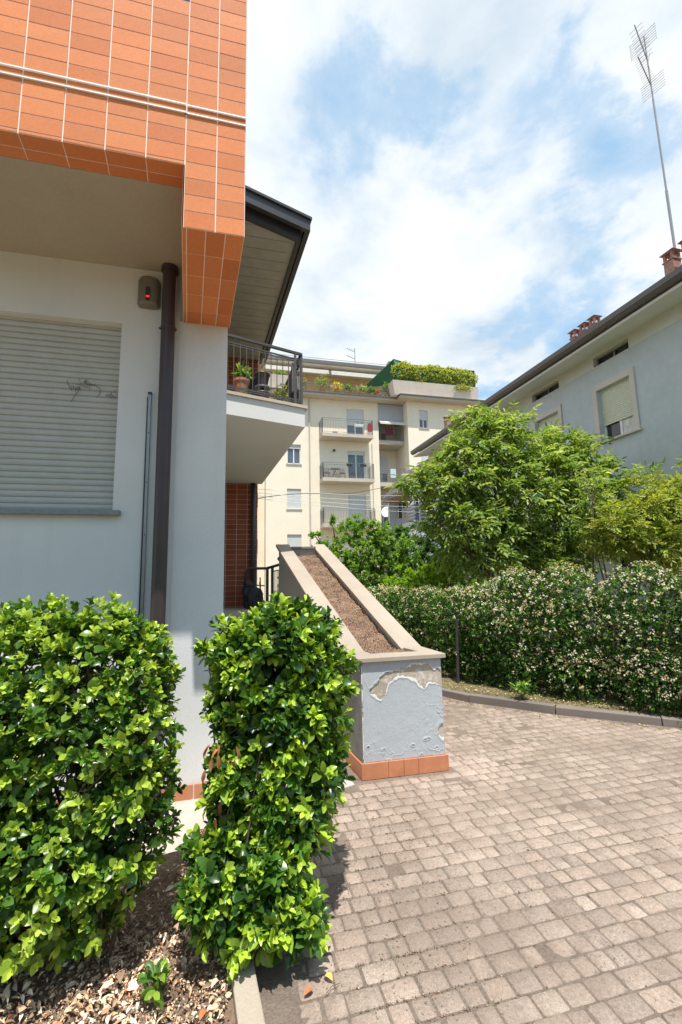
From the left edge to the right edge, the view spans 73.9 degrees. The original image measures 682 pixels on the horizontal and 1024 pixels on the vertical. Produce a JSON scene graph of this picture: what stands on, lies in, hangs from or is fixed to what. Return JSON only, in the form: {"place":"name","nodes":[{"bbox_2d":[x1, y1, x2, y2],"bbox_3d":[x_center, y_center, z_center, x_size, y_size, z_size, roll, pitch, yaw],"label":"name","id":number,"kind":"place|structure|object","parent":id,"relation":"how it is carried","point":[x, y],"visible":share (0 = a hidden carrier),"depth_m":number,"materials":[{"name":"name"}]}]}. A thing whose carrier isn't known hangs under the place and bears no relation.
{"place":"outdoors","nodes":[
{"label":"outdoors","id":0,"kind":"place"},
{"bbox_2d":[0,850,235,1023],"bbox_3d":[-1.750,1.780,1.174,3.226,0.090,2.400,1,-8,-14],"label":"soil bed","id":1,"kind":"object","parent":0,"point":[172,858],"visible":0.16,"depth_m":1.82,"materials":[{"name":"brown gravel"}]},
{"bbox_2d":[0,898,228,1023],"bbox_3d":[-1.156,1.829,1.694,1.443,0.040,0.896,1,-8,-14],"label":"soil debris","id":2,"kind":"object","parent":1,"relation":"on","point":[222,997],"visible":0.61,"depth_m":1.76,"materials":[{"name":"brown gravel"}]},
{"bbox_2d":[199,1009,206,1020],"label":"fallen leaf","id":3,"kind":"object","parent":2,"relation":"on","point":[202,1012],"visible":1,"depth_m":1.61,"materials":[{"name":"orange plant"}]},
{"bbox_2d":[21,697,354,870],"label":"path","id":4,"kind":"structure","parent":0,"point":[189,817],"depth_m":3.03,"materials":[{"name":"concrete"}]},
{"bbox_2d":[248,378,256,394],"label":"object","id":5,"kind":"structure","parent":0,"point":[254,379],"depth_m":10.72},
{"bbox_2d":[257,353,483,600],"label":"apartment block","id":6,"kind":"structure","parent":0,"point":[412,413],"depth_m":31.90,"materials":[{"name":"beige paint"}]},
{"bbox_2d":[273,369,286,374],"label":"terrace plant","id":7,"kind":"object","parent":6,"relation":"on","point":[280,371],"visible":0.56,"depth_m":31.17,"materials":[{"name":"green plant"}]},
{"bbox_2d":[286,445,301,464],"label":"window","id":8,"kind":"structure","parent":6,"relation":"in","point":[294,452],"depth_m":31.15,"materials":[{"name":"white glass"}]},
{"bbox_2d":[286,489,301,509],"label":"window","id":9,"kind":"structure","parent":6,"relation":"in","point":[290,506],"depth_m":30.65,"materials":[{"name":"glass"}]},
{"bbox_2d":[287,535,300,546],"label":"window","id":10,"kind":"structure","parent":6,"relation":"in","point":[293,540],"depth_m":30.28,"materials":[{"name":"glass"}]},
{"bbox_2d":[314,373,330,390],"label":"terrace plant","id":11,"kind":"object","parent":6,"relation":"on","point":[324,380],"visible":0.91,"depth_m":31.83,"materials":[{"name":"green plant"}]},
{"bbox_2d":[323,467,329,474],"bbox_3d":[-0.968,-2.655,30.815,0.400,0.850,0.400,1,-8,-14],"label":"balcony chair","id":12,"kind":"object","parent":6,"relation":"on","point":[324,472],"visible":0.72,"depth_m":30.97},
{"bbox_2d":[331,381,342,392],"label":"terrace plant","id":13,"kind":"object","parent":6,"relation":"on","point":[338,389],"visible":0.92,"depth_m":32.05,"materials":[{"name":"yellow plant"}]},
{"bbox_2d":[329,387,344,392],"bbox_3d":[-0.296,-9.255,35.734,1.300,1.139,0.020,1,-8,-14],"label":"flower pot","id":14,"kind":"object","parent":6,"relation":"in","point":[330,389],"depth_m":35.71,"materials":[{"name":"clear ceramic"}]},
{"bbox_2d":[339,469,345,477],"bbox_3d":[0.099,-2.639,31.081,0.400,0.850,0.400,1,-8,-14],"label":"balcony chair","id":15,"kind":"object","parent":6,"relation":"on","point":[340,472],"visible":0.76,"depth_m":31.21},
{"bbox_2d":[343,382,353,392],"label":"terrace plant","id":16,"kind":"object","parent":6,"relation":"on","point":[350,390],"visible":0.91,"depth_m":32.29,"materials":[{"name":"green plant"}]},
{"bbox_2d":[346,409,363,433],"bbox_3d":[1.000,-6.284,32.541,1.290,2.200,0.090,1,-8,-14],"label":"window","id":17,"kind":"structure","parent":6,"relation":"in","point":[351,413],"depth_m":32.56,"materials":[{"name":"grey glass"}]},
{"bbox_2d":[347,451,364,478],"bbox_3d":[1.062,-3.215,32.111,1.290,2.200,0.090,1,-8,-14],"label":"window","id":18,"kind":"structure","parent":6,"relation":"in","point":[352,456],"depth_m":32.16,"materials":[{"name":"grey glass"}]},
{"bbox_2d":[348,494,365,523],"bbox_3d":[1.124,-0.146,31.681,1.290,2.200,0.090,1,-8,-14],"label":"window","id":19,"kind":"structure","parent":6,"relation":"in","point":[354,498],"depth_m":31.69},
{"bbox_2d":[355,383,367,393],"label":"terrace plant","id":20,"kind":"object","parent":6,"relation":"on","point":[361,390],"visible":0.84,"depth_m":32.50,"materials":[{"name":"green plant"}]},
{"bbox_2d":[368,423,371,431],"bbox_3d":[2.009,-5.843,31.439,0.286,0.620,0.027,1,-8,-14],"label":"hanging towel","id":21,"kind":"object","parent":6,"relation":"hanging from","point":[369,427],"visible":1,"depth_m":31.43,"materials":[{"name":"red fabric"}]},
{"bbox_2d":[367,387,376,394],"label":"terrace plant","id":22,"kind":"object","parent":6,"relation":"on","point":[369,391],"visible":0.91,"depth_m":32.71,"materials":[{"name":"green plant"}]},
{"bbox_2d":[378,420,386,439],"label":"window","id":23,"kind":"structure","parent":6,"relation":"in","point":[381,435],"depth_m":34.58,"materials":[{"name":"grey glass"}]},
{"bbox_2d":[379,458,387,481],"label":"window","id":24,"kind":"structure","parent":6,"relation":"in","point":[383,461],"depth_m":34.18,"materials":[{"name":"grey glass"}]},
{"bbox_2d":[381,507,387,516],"bbox_3d":[3.090,0.014,31.540,0.532,0.788,0.778,4,-10,-34],"label":"satellite dish","id":25,"kind":"object","parent":6,"relation":"attached to","point":[385,512],"visible":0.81,"depth_m":31.61,"materials":[{"name":"grey metal"}]},
{"bbox_2d":[381,499,387,523],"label":"window","id":26,"kind":"structure","parent":6,"relation":"in","point":[383,505],"depth_m":33.73,"materials":[{"name":"glass"}]},
{"bbox_2d":[381,381,389,396],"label":"terrace plant","id":27,"kind":"object","parent":6,"relation":"on","point":[386,386],"visible":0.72,"depth_m":32.93,"materials":[{"name":"green plant"}]},
{"bbox_2d":[385,426,392,435],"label":"drying clothes","id":28,"kind":"object","parent":6,"relation":"hanging from","point":[390,431],"visible":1,"depth_m":33.29,"materials":[{"name":"red fabric"}]},
{"bbox_2d":[390,469,395,477],"bbox_3d":[3.756,-2.774,32.583,0.418,0.650,0.035,1,-8,-14],"label":"hanging laundry","id":29,"kind":"object","parent":6,"relation":"hanging from","point":[392,471],"visible":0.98,"depth_m":32.57,"materials":[{"name":"white fabric"}]},
{"bbox_2d":[365,359,474,386],"bbox_3d":[5.772,-9.964,34.033,8.225,1.750,2.225,1,-8,-14],"label":"green net screen","id":30,"kind":"object","parent":6,"relation":"on","point":[382,376],"visible":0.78,"depth_m":33.37,"materials":[{"name":"paint"}]},
{"bbox_2d":[419,410,429,428],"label":"window","id":31,"kind":"structure","parent":6,"relation":"in","point":[423,419],"depth_m":33.01,"materials":[{"name":"white glass"}]},
{"bbox_2d":[421,456,427,470],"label":"window","id":32,"kind":"structure","parent":6,"relation":"in","point":[423,458],"depth_m":32.56,"materials":[{"name":"white glass"}]},
{"bbox_2d":[390,361,477,391],"bbox_3d":[6.932,-9.818,33.064,7.025,2.191,0.816,1,-8,-14],"label":"ivy hedge","id":33,"kind":"object","parent":6,"relation":"on","point":[442,372],"visible":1,"depth_m":32.95,"materials":[{"name":"green plant"}]},
{"bbox_2d":[158,696,681,1023],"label":"paving","id":34,"kind":"structure","parent":0,"point":[631,1007],"depth_m":2.35,"materials":[{"name":"grey stone"}]},
{"bbox_2d":[231,952,264,1023],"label":"garden kerb","id":35,"kind":"structure","parent":34,"relation":"on","point":[247,1004],"depth_m":1.67,"materials":[{"name":"grey concrete"}]},
{"bbox_2d":[223,607,275,670],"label":"terrace","id":36,"kind":"structure","parent":34,"relation":"on","point":[231,611],"depth_m":8.77,"materials":[{"name":"concrete"}]},
{"bbox_2d":[242,577,264,608],"bbox_3d":[-1.864,1.716,9.594,0.474,0.661,0.396,1,-8,-14],"label":"covered chair","id":37,"kind":"object","parent":36,"relation":"on","point":[252,594],"visible":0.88,"depth_m":9.46,"materials":[{"name":"paint"}]},
{"bbox_2d":[243,563,278,605],"bbox_3d":[-1.627,1.583,9.789,0.932,0.949,0.242,-2,-8,9],"label":"terrace railing","id":38,"kind":"object","parent":36,"relation":"on","point":[272,567],"visible":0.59,"depth_m":9.80,"materials":[{"name":"metal"}]},
{"bbox_2d":[304,986,312,995],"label":"fallen leaf","id":39,"kind":"object","parent":34,"relation":"on","point":[308,989],"visible":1,"depth_m":1.75,"materials":[{"name":"orange plant"}]},
{"bbox_2d":[324,972,332,980],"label":"fallen leaf","id":40,"kind":"object","parent":34,"relation":"on","point":[329,975],"visible":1,"depth_m":1.81,"materials":[{"name":"yellow plant"}]},
{"bbox_2d":[276,544,448,780],"bbox_3d":[-0.053,1.327,5.395,0.771,2.133,3.563,2,-8,-19],"label":"sloping planter","id":41,"kind":"object","parent":34,"relation":"on","point":[396,711],"visible":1,"depth_m":3.78,"materials":[{"name":"paint"}]},
{"bbox_2d":[276,707,681,1023],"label":"joint moss","id":42,"kind":"object","parent":34,"relation":"on","point":[431,912],"visible":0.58,"depth_m":2.12,"materials":[{"name":"green plant"}]},
{"bbox_2d":[442,688,681,727],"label":"kerb","id":43,"kind":"structure","parent":34,"relation":"on","point":[609,715],"depth_m":5.09,"materials":[{"name":"concrete"}]},
{"bbox_2d":[245,0,681,399],"label":"sky","id":44,"kind":"structure","parent":0,"point":[479,182],"materials":[{"name":"blue"}]},
{"bbox_2d":[416,626,681,717],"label":"verge","id":45,"kind":"structure","parent":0,"point":[445,676],"depth_m":5.76,"materials":[{"name":"green plant"}]},
{"bbox_2d":[376,558,476,640],"bbox_3d":[1.875,1.941,9.942,2.381,2.063,1.194,1,-8,-14],"label":"bright shrub","id":46,"kind":"object","parent":45,"relation":"on","point":[432,577],"visible":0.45,"depth_m":9.89,"materials":[{"name":"green plant"}]},
{"bbox_2d":[455,620,459,682],"bbox_3d":[1.617,1.962,6.299,0.074,0.901,0.044,1,-8,-14],"label":"post","id":47,"kind":"object","parent":45,"relation":"on","point":[457,655],"visible":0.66,"depth_m":6.29,"materials":[{"name":"metal"}]},
{"bbox_2d":[383,398,633,639],"bbox_3d":[3.640,0.127,9.338,5.726,5.245,2.708,1,-8,-14],"label":"elder tree","id":48,"kind":"object","parent":45,"relation":"on","point":[477,506],"visible":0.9,"depth_m":8.97,"materials":[{"name":"green plant"}]},
{"bbox_2d":[508,681,531,699],"bbox_3d":[2.161,2.126,5.433,0.256,0.255,0.239,5,-10,-37],"label":"weed","id":49,"kind":"object","parent":45,"relation":"on","point":[521,686],"visible":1,"depth_m":5.39,"materials":[{"name":"green plant"}]},
{"bbox_2d":[364,559,681,717],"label":"jasmine hedge","id":50,"kind":"object","parent":45,"relation":"on","point":[491,649],"visible":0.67,"depth_m":5.64,"materials":[{"name":"green plant"}]},
{"bbox_2d":[492,569,584,630],"bbox_3d":[5.058,2.325,11.974,1.637,1.951,3.892,0,-8,-5],"label":"background shrub","id":51,"kind":"object","parent":45,"relation":"on","point":[548,593],"visible":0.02,"depth_m":10.92,"materials":[{"name":"green plant"}]},
{"bbox_2d":[444,680,681,731],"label":"verge litter","id":52,"kind":"object","parent":45,"relation":"on","point":[554,701],"visible":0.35,"depth_m":5.27,"materials":[{"name":"brown plant"}]},
{"bbox_2d":[562,458,675,655],"bbox_3d":[5.005,0.749,8.084,2.023,3.571,0.829,1,-8,-14],"label":"elder sapling","id":53,"kind":"object","parent":45,"relation":"on","point":[590,498],"visible":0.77,"depth_m":8.08,"materials":[{"name":"green plant"}]},
{"bbox_2d":[574,457,681,650],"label":"tree","id":54,"kind":"object","parent":45,"relation":"on","point":[639,533],"visible":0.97,"depth_m":7.53,"materials":[{"name":"green plant"}]},
{"label":"garden ground","id":55,"kind":"structure","parent":0,"visible":0},
{"bbox_2d":[0,591,186,982],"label":"hedge","id":56,"kind":"object","parent":55,"relation":"on","point":[63,899],"visible":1,"depth_m":1.85,"materials":[{"name":"green plant"}]},
{"bbox_2d":[0,863,231,1023],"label":"leaf litter","id":57,"kind":"object","parent":55,"relation":"on","point":[132,986],"visible":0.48,"depth_m":1.75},
{"bbox_2d":[135,956,170,1009],"bbox_3d":[-0.707,1.760,1.704,0.131,0.180,0.160,1,-8,-14],"label":"seedling","id":58,"kind":"object","parent":57,"relation":"on","point":[157,973],"visible":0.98,"depth_m":1.69,"materials":[{"name":"green plant"}]},
{"bbox_2d":[171,591,362,984],"bbox_3d":[-0.308,1.179,2.177,0.901,1.568,0.805,1,-8,-14],"label":"bush","id":59,"kind":"object","parent":55,"relation":"on","point":[248,852],"visible":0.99,"depth_m":2.02,"materials":[{"name":"green plant"}]},
{"label":"ground","id":60,"kind":"structure","parent":0,"visible":0},
{"bbox_2d":[0,0,311,808],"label":"tiled house","id":61,"kind":"structure","parent":60,"relation":"on","point":[142,450],"depth_m":3.45,"materials":[{"name":"white paint"}]},
{"bbox_2d":[137,276,160,309],"bbox_3d":[-1.581,-1.815,3.727,0.176,0.268,0.080,1,-8,-14],"label":"alarm siren","id":62,"kind":"object","parent":61,"relation":"attached to","point":[149,292],"visible":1,"depth_m":3.70,"materials":[{"name":"plastic"}]},
{"bbox_2d":[230,359,251,392],"bbox_3d":[-1.478,-1.969,6.687,0.321,0.575,0.287,-4,-8,17],"label":"potted plant","id":63,"kind":"object","parent":61,"relation":"on","point":[239,381],"visible":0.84,"depth_m":6.63,"materials":[{"name":"green plant"}]},
{"bbox_2d":[254,371,270,397],"bbox_3d":[-1.176,-1.785,6.785,0.240,0.585,0.236,1,-8,-14],"label":"stacked planter","id":64,"kind":"object","parent":61,"relation":"on","point":[263,377],"visible":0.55,"depth_m":6.73,"materials":[{"name":"paint"}]},
{"bbox_2d":[270,383,289,400],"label":"potted shrub","id":65,"kind":"object","parent":61,"relation":"on","point":[279,392],"visible":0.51,"depth_m":6.88,"materials":[{"name":"green plant"}]},
{"bbox_2d":[289,363,297,403],"bbox_3d":[-0.713,-1.884,6.846,0.146,0.782,0.153,1,-8,-14],"label":"folded parasol","id":66,"kind":"object","parent":61,"relation":"on","point":[291,387],"visible":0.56,"depth_m":6.80,"materials":[{"name":"fabric"}]},
{"bbox_2d":[257,483,401,498],"bbox_3d":[0.745,-0.901,15.645,0.017,2.516,11.489,-5,-9,28],"label":"overhead cable","id":67,"kind":"object","parent":61,"relation":"attached to","point":[320,493],"visible":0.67,"depth_m":12.77,"materials":[{"name":"black rubber"}]},
{"bbox_2d":[258,498,402,511],"bbox_3d":[0.572,-0.152,13.941,0.010,0.560,8.586,-7,-10,35],"label":"washing line","id":68,"kind":"object","parent":61,"relation":"attached to","point":[330,506],"visible":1,"depth_m":12.42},
{"bbox_2d":[262,496,405,506],"bbox_3d":[0.560,-0.286,13.957,0.010,0.710,8.571,-7,-10,35],"label":"washing line","id":69,"kind":"object","parent":61,"relation":"attached to","point":[331,502],"visible":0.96,"depth_m":12.70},
{"bbox_2d":[262,489,415,495],"bbox_3d":[0.534,-0.584,13.994,0.010,0.990,8.541,-7,-10,35],"label":"washing line","id":70,"kind":"object","parent":61,"relation":"attached to","point":[326,493],"visible":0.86,"depth_m":12.58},
{"bbox_2d":[263,493,418,501],"bbox_3d":[0.547,-0.425,13.974,0.010,0.850,8.556,-7,-10,35],"label":"washing line","id":71,"kind":"object","parent":61,"relation":"attached to","point":[343,499],"visible":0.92,"depth_m":12.84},
{"bbox_2d":[307,513,432,601],"bbox_3d":[0.788,1.706,12.979,3.919,3.438,1.866,1,-8,-14],"label":"plum tree","id":72,"kind":"object","parent":60,"relation":"on","point":[374,544],"visible":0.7,"depth_m":12.76,"materials":[{"name":"green plant"}]},
{"bbox_2d":[419,500,421,545],"bbox_3d":[3.039,0.380,17.376,0.055,2.150,0.055,5,-10,-36],"label":"line pole","id":73,"kind":"object","parent":60,"relation":"on","point":[420,518],"visible":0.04,"depth_m":17.39,"materials":[{"name":"grey metal"}]},
{"bbox_2d":[377,516,475,617],"bbox_3d":[2.762,1.816,14.378,3.300,3.525,1.929,1,-8,-14],"label":"garden tree","id":74,"kind":"object","parent":60,"relation":"on","point":[427,544],"visible":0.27,"depth_m":14.13,"materials":[{"name":"green plant"}]},
{"bbox_2d":[442,572,492,613],"bbox_3d":[4.346,2.715,15.904,1.748,2.125,3.852,1,-8,-14],"label":"background shrub","id":75,"kind":"object","parent":60,"relation":"on","point":[474,581],"visible":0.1,"depth_m":14.74,"materials":[{"name":"green plant"}]},
{"bbox_2d":[382,240,681,637],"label":"blue house","id":76,"kind":"structure","parent":60,"relation":"on","point":[616,374],"depth_m":10.73,"materials":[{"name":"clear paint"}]},
{"bbox_2d":[397,503,406,517],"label":"far window","id":77,"kind":"structure","parent":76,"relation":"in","point":[400,514],"depth_m":23.67,"materials":[{"name":"black glass"}]},
{"bbox_2d":[535,382,558,400],"bbox_3d":[6.140,-3.532,13.363,0.055,0.240,1.160,1,-8,-14],"label":"attic window","id":78,"kind":"structure","parent":76,"relation":"in","point":[555,386],"depth_m":13.44,"materials":[{"name":"black glass"}]},
{"bbox_2d":[532,404,564,450],"bbox_3d":[6.078,-2.198,13.180,0.193,1.470,1.250,1,-8,-14],"label":"window","id":79,"kind":"structure","parent":76,"relation":"in","point":[558,408],"depth_m":13.13,"materials":[{"name":"stone"}]},
{"bbox_2d":[597,341,634,365],"bbox_3d":[6.711,-3.861,11.102,0.055,0.240,1.050,1,-8,-14],"label":"attic window","id":80,"kind":"structure","parent":76,"relation":"in","point":[624,346],"depth_m":11.15,"materials":[{"name":"black glass"}]},
{"bbox_2d":[591,366,642,445],"bbox_3d":[6.630,-2.506,10.906,0.233,1.515,1.330,1,-8,-14],"label":"window","id":81,"kind":"structure","parent":76,"relation":"in","point":[619,402],"depth_m":10.91,"materials":[{"name":"plastic"}]},
{"bbox_2d":[607,519,655,576],"bbox_3d":[6.696,0.752,10.449,0.233,1.455,1.330,1,-8,-14],"label":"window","id":82,"kind":"structure","parent":76,"relation":"in","point":[611,566],"depth_m":10.81,"materials":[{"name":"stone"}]},
{"bbox_2d":[629,22,675,256],"bbox_3d":[7.591,-8.406,10.880,0.704,7.365,0.579,1,-8,-14],"label":"tv aerial","id":83,"kind":"object","parent":76,"relation":"attached to","point":[664,176],"visible":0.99,"depth_m":11.13,"materials":[{"name":"grey metal"}]}
]}

